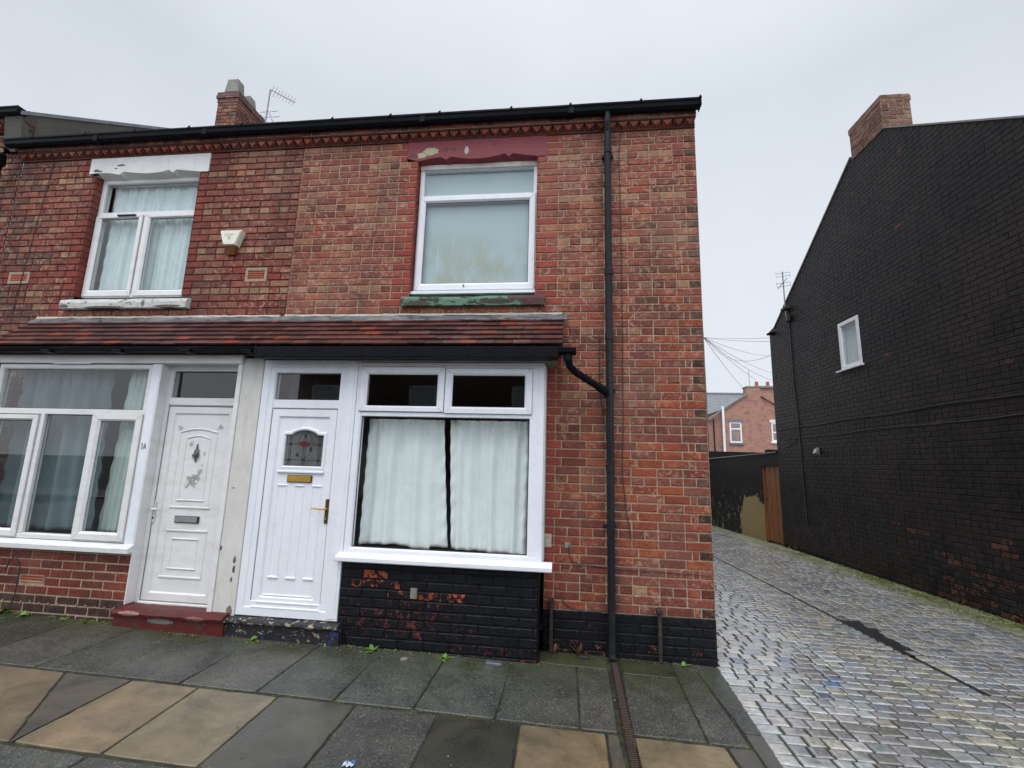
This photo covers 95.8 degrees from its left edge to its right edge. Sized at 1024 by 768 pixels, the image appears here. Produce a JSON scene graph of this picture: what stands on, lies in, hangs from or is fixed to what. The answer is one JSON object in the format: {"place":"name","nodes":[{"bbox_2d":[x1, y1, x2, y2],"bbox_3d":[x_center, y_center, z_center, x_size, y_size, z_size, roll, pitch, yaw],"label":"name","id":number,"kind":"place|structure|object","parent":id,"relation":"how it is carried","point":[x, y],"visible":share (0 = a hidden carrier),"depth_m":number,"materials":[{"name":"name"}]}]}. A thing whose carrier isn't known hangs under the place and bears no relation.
{"place":"outdoors","nodes":[
{"label":"outdoors","id":0,"kind":"place"},
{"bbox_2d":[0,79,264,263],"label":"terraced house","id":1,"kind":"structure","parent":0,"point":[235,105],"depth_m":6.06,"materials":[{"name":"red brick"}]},
{"bbox_2d":[0,612,782,767],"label":"pavement","id":2,"kind":"structure","parent":0,"point":[178,722],"depth_m":3.06,"materials":[{"name":"stone paving slabs"}]},
{"bbox_2d":[17,610,30,617],"bbox_3d":[-4.594,2.176,4.356,0.143,0.055,0.096,1,-10,7],"label":"weed","id":3,"kind":"object","parent":2,"relation":"on","point":[23,614],"visible":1,"depth_m":4.36,"materials":[{"name":"green plant"}]},
{"bbox_2d":[246,636,258,642],"bbox_3d":[-2.256,2.237,4.035,0.128,0.046,0.128,1,-10,7],"label":"weed","id":4,"kind":"object","parent":2,"relation":"on","point":[253,638],"visible":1,"depth_m":4.04,"materials":[{"name":"green plant"}]},
{"bbox_2d":[342,759,355,766],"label":"food packet","id":5,"kind":"object","parent":2,"relation":"on","point":[347,762],"visible":1,"depth_m":2.48,"materials":[{"name":"plastic"}]},
{"bbox_2d":[366,644,378,652],"bbox_3d":[-1.210,2.266,3.938,0.124,0.054,0.121,-2,-10,19],"label":"weed","id":6,"kind":"object","parent":2,"relation":"on","point":[371,648],"visible":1,"depth_m":3.96,"materials":[{"name":"green plant"}]},
{"bbox_2d":[438,653,451,661],"bbox_3d":[-0.579,2.286,3.868,0.134,0.041,0.102,-4,-11,28],"label":"weed","id":7,"kind":"object","parent":2,"relation":"on","point":[444,657],"visible":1,"depth_m":3.87,"materials":[{"name":"green plant"}]},
{"bbox_2d":[485,661,501,665],"bbox_3d":[-0.149,2.290,3.789,0.147,0.018,0.043,-1,-10,17],"label":"slate piece","id":8,"kind":"object","parent":2,"relation":"on","point":[493,663],"visible":1,"depth_m":3.77,"materials":[{"name":"grey stone"}]},
{"bbox_2d":[547,641,559,653],"bbox_3d":[0.369,2.335,4.094,0.134,0.091,0.098,7,-11,-29],"label":"weed","id":9,"kind":"object","parent":2,"relation":"on","point":[555,649],"visible":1,"depth_m":4.08,"materials":[{"name":"brown plant"}]},
{"bbox_2d":[572,641,582,654],"bbox_3d":[0.594,2.324,4.067,0.129,0.125,0.125,7,-11,-27],"label":"weed","id":10,"kind":"object","parent":2,"relation":"on","point":[579,651],"visible":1,"depth_m":4.06,"materials":[{"name":"brown plant"}]},
{"bbox_2d":[579,655,588,659],"bbox_3d":[0.622,2.358,3.990,0.088,0.022,0.035,1,-10,7],"label":"rubber block","id":11,"kind":"object","parent":2,"relation":"on","point":[585,657],"depth_m":3.98,"materials":[{"name":"grey rubber"}]},
{"bbox_2d":[610,660,641,767],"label":"drainage channel","id":12,"kind":"object","parent":2,"relation":"on","point":[630,744],"visible":1,"depth_m":3.06,"materials":[{"name":"metal"}]},
{"bbox_2d":[7,583,1003,759],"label":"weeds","id":13,"kind":"object","parent":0,"point":[410,661],"visible":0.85,"depth_m":3.89,"materials":[{"name":"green plant"}]},
{"bbox_2d":[0,0,1023,392],"label":"sky","id":14,"kind":"structure","parent":0,"point":[782,85],"materials":[{"name":"grey"}]},
{"bbox_2d":[539,629,542,649],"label":"ground","id":15,"kind":"structure","parent":0,"point":[541,640],"depth_m":5.26,"materials":[{"name":"black"}]},
{"bbox_2d":[0,121,413,636],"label":"terraced house","id":16,"kind":"structure","parent":15,"relation":"on","point":[167,556],"depth_m":4.90,"materials":[{"name":"red brick"}]},
{"bbox_2d":[0,371,115,530],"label":"curtain","id":17,"kind":"object","parent":16,"relation":"hanging from","point":[58,485],"visible":0.74,"depth_m":4.88,"materials":[{"name":"white fabric"}]},
{"bbox_2d":[0,362,152,542],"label":"bay window","id":18,"kind":"structure","parent":16,"relation":"in","point":[22,513],"depth_m":4.65,"materials":[{"name":"white plastic"}]},
{"bbox_2d":[97,371,148,531],"bbox_3d":[-3.936,0.677,4.753,0.463,1.640,0.060,0,-10,9],"label":"curtain","id":19,"kind":"object","parent":16,"relation":"hanging from","point":[111,507],"visible":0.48,"depth_m":4.74,"materials":[{"name":"white fabric"}]},
{"bbox_2d":[81,177,199,298],"bbox_3d":[-4.352,-1.741,5.487,1.355,1.500,0.110,1,-10,7],"label":"window","id":20,"kind":"structure","parent":16,"relation":"in","point":[133,290],"depth_m":5.48,"materials":[{"name":"white plastic"}]},
{"bbox_2d":[98,186,197,289],"bbox_3d":[-4.320,-1.715,5.574,1.272,1.430,0.053,1,-10,7],"label":"curtain","id":21,"kind":"object","parent":16,"relation":"hanging from","point":[166,260],"visible":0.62,"depth_m":5.58,"materials":[{"name":"fabric"}]},
{"bbox_2d":[134,366,237,607],"bbox_3d":[-3.161,0.969,4.582,0.845,2.341,0.128,1,-10,7],"label":"front door","id":22,"kind":"structure","parent":16,"relation":"in","point":[177,556],"depth_m":4.56,"materials":[{"name":"white plastic"}]},
{"bbox_2d":[260,86,295,122],"bbox_3d":[-4.764,-5.303,9.320,0.746,1.645,0.028,1,-10,7],"label":"tv aerial","id":23,"kind":"object","parent":16,"relation":"attached to","point":[267,110],"visible":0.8,"depth_m":9.38,"materials":[{"name":"metal"}]},
{"bbox_2d":[223,94,717,666],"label":"terraced house","id":24,"kind":"structure","parent":15,"relation":"on","point":[537,268],"depth_m":4.46,"materials":[{"name":"red brick"}]},
{"bbox_2d":[235,360,358,621],"bbox_3d":[-1.998,0.931,4.348,0.974,2.368,0.141,1,-10,7],"label":"front door","id":25,"kind":"structure","parent":24,"relation":"in","point":[297,510],"depth_m":4.33,"materials":[{"name":"white plastic"}]},
{"bbox_2d":[359,419,447,548],"bbox_3d":[-1.000,0.933,4.378,0.847,1.195,0.088,1,-10,7],"label":"curtain","id":26,"kind":"object","parent":24,"relation":"hanging from","point":[404,497],"visible":1,"depth_m":4.38,"materials":[{"name":"white fabric"}]},
{"bbox_2d":[343,363,546,561],"bbox_3d":[-0.592,0.699,4.365,1.805,1.775,0.316,1,-10,7],"label":"bay window","id":27,"kind":"structure","parent":24,"relation":"in","point":[534,410],"depth_m":4.25,"materials":[{"name":"white plastic"}]},
{"bbox_2d":[413,161,537,290],"bbox_3d":[-0.386,-1.705,5.034,1.318,1.500,0.105,1,-10,7],"label":"window","id":28,"kind":"structure","parent":24,"relation":"in","point":[476,227],"depth_m":5.06,"materials":[{"name":"white plastic"}]},
{"bbox_2d":[450,420,528,553],"bbox_3d":[-0.225,0.944,4.286,0.759,1.206,0.089,1,-10,7],"label":"curtain","id":29,"kind":"object","parent":24,"relation":"hanging from","point":[489,476],"visible":0.99,"depth_m":4.28,"materials":[{"name":"white fabric"}]},
{"bbox_2d":[703,331,708,449],"bbox_3d":[7.829,1.550,18.747,0.327,7.650,0.260,-7,-13,42],"label":"telegraph pole","id":30,"kind":"object","parent":15,"relation":"on","point":[706,401],"visible":0.17,"depth_m":18.78,"materials":[{"name":"brown wood"}]},
{"bbox_2d":[704,337,756,338],"bbox_3d":[7.289,-1.540,15.213,0.011,2.261,8.117,0,-10,10],"label":"overhead wire","id":31,"kind":"object","parent":30,"relation":"attached to","point":[735,338],"visible":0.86,"depth_m":14.89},
{"bbox_2d":[706,339,770,372],"bbox_3d":[12.349,-1.301,24.353,0.018,0.694,13.309,-7,-13,40],"label":"overhead wire","id":32,"kind":"object","parent":30,"relation":"attached to","point":[736,357],"visible":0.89,"depth_m":22.77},
{"bbox_2d":[710,338,769,341],"bbox_3d":[7.287,-1.486,15.203,0.011,2.371,8.117,0,-10,10],"label":"overhead wire","id":33,"kind":"object","parent":30,"relation":"attached to","point":[751,341],"visible":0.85,"depth_m":13.19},
{"bbox_2d":[707,386,776,452],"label":"brick house","id":34,"kind":"structure","parent":15,"relation":"on","point":[744,421],"depth_m":29.10,"materials":[{"name":"red brick"}]},
{"bbox_2d":[728,419,744,444],"bbox_3d":[14.049,3.000,29.025,0.920,1.590,0.160,1,-10,7],"label":"window","id":35,"kind":"structure","parent":34,"relation":"in","point":[734,421],"depth_m":29.03,"materials":[{"name":"white plastic"}]},
{"bbox_2d":[748,370,773,402],"bbox_3d":[18.853,3.864,34.629,2.519,9.500,2.366,1,-10,7],"label":"chimney","id":36,"kind":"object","parent":34,"relation":"attached to","point":[766,391],"depth_m":34.48,"materials":[{"name":"brick"}]},
{"bbox_2d":[769,420,776,443],"bbox_3d":[16.500,2.963,28.754,0.870,1.470,0.160,1,-10,7],"label":"window","id":37,"kind":"structure","parent":34,"relation":"in","point":[772,422],"depth_m":28.80,"materials":[{"name":"white plastic"}]},
{"bbox_2d":[709,449,776,459],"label":"boundary wall","id":38,"kind":"structure","parent":15,"relation":"on","point":[713,454],"depth_m":17.47,"materials":[{"name":"black brick"}]},
{"bbox_2d":[709,452,788,546],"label":"yard wall","id":39,"kind":"structure","parent":15,"relation":"on","point":[745,496],"depth_m":12.73,"materials":[{"name":"black brick"}]},
{"bbox_2d":[766,93,1023,624],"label":"painted house","id":40,"kind":"structure","parent":15,"relation":"on","point":[897,350],"depth_m":7.10,"materials":[{"name":"black brick"}]},
{"bbox_2d":[776,272,790,321],"bbox_3d":[6.434,-2.069,10.958,0.275,1.260,0.434,6,-11,-25],"label":"tv aerial","id":41,"kind":"object","parent":40,"relation":"attached to","point":[785,308],"visible":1,"depth_m":10.93,"materials":[{"name":"metal"}]},
{"bbox_2d":[836,315,863,372],"bbox_3d":[6.336,-0.740,8.668,0.152,0.940,0.750,1,-10,5],"label":"window","id":42,"kind":"structure","parent":40,"relation":"in","point":[851,335],"depth_m":8.73,"materials":[{"name":"white plastic"}]},
{"bbox_2d":[712,525,1023,767],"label":"alley","id":43,"kind":"structure","parent":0,"point":[901,671],"depth_m":4.09,"materials":[{"name":"stone"}]},
{"bbox_2d":[0,546,1023,748],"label":"moss","id":44,"kind":"object","parent":43,"relation":"on","point":[906,592],"visible":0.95,"depth_m":5.67,"materials":[{"name":"green plant"}]}
]}

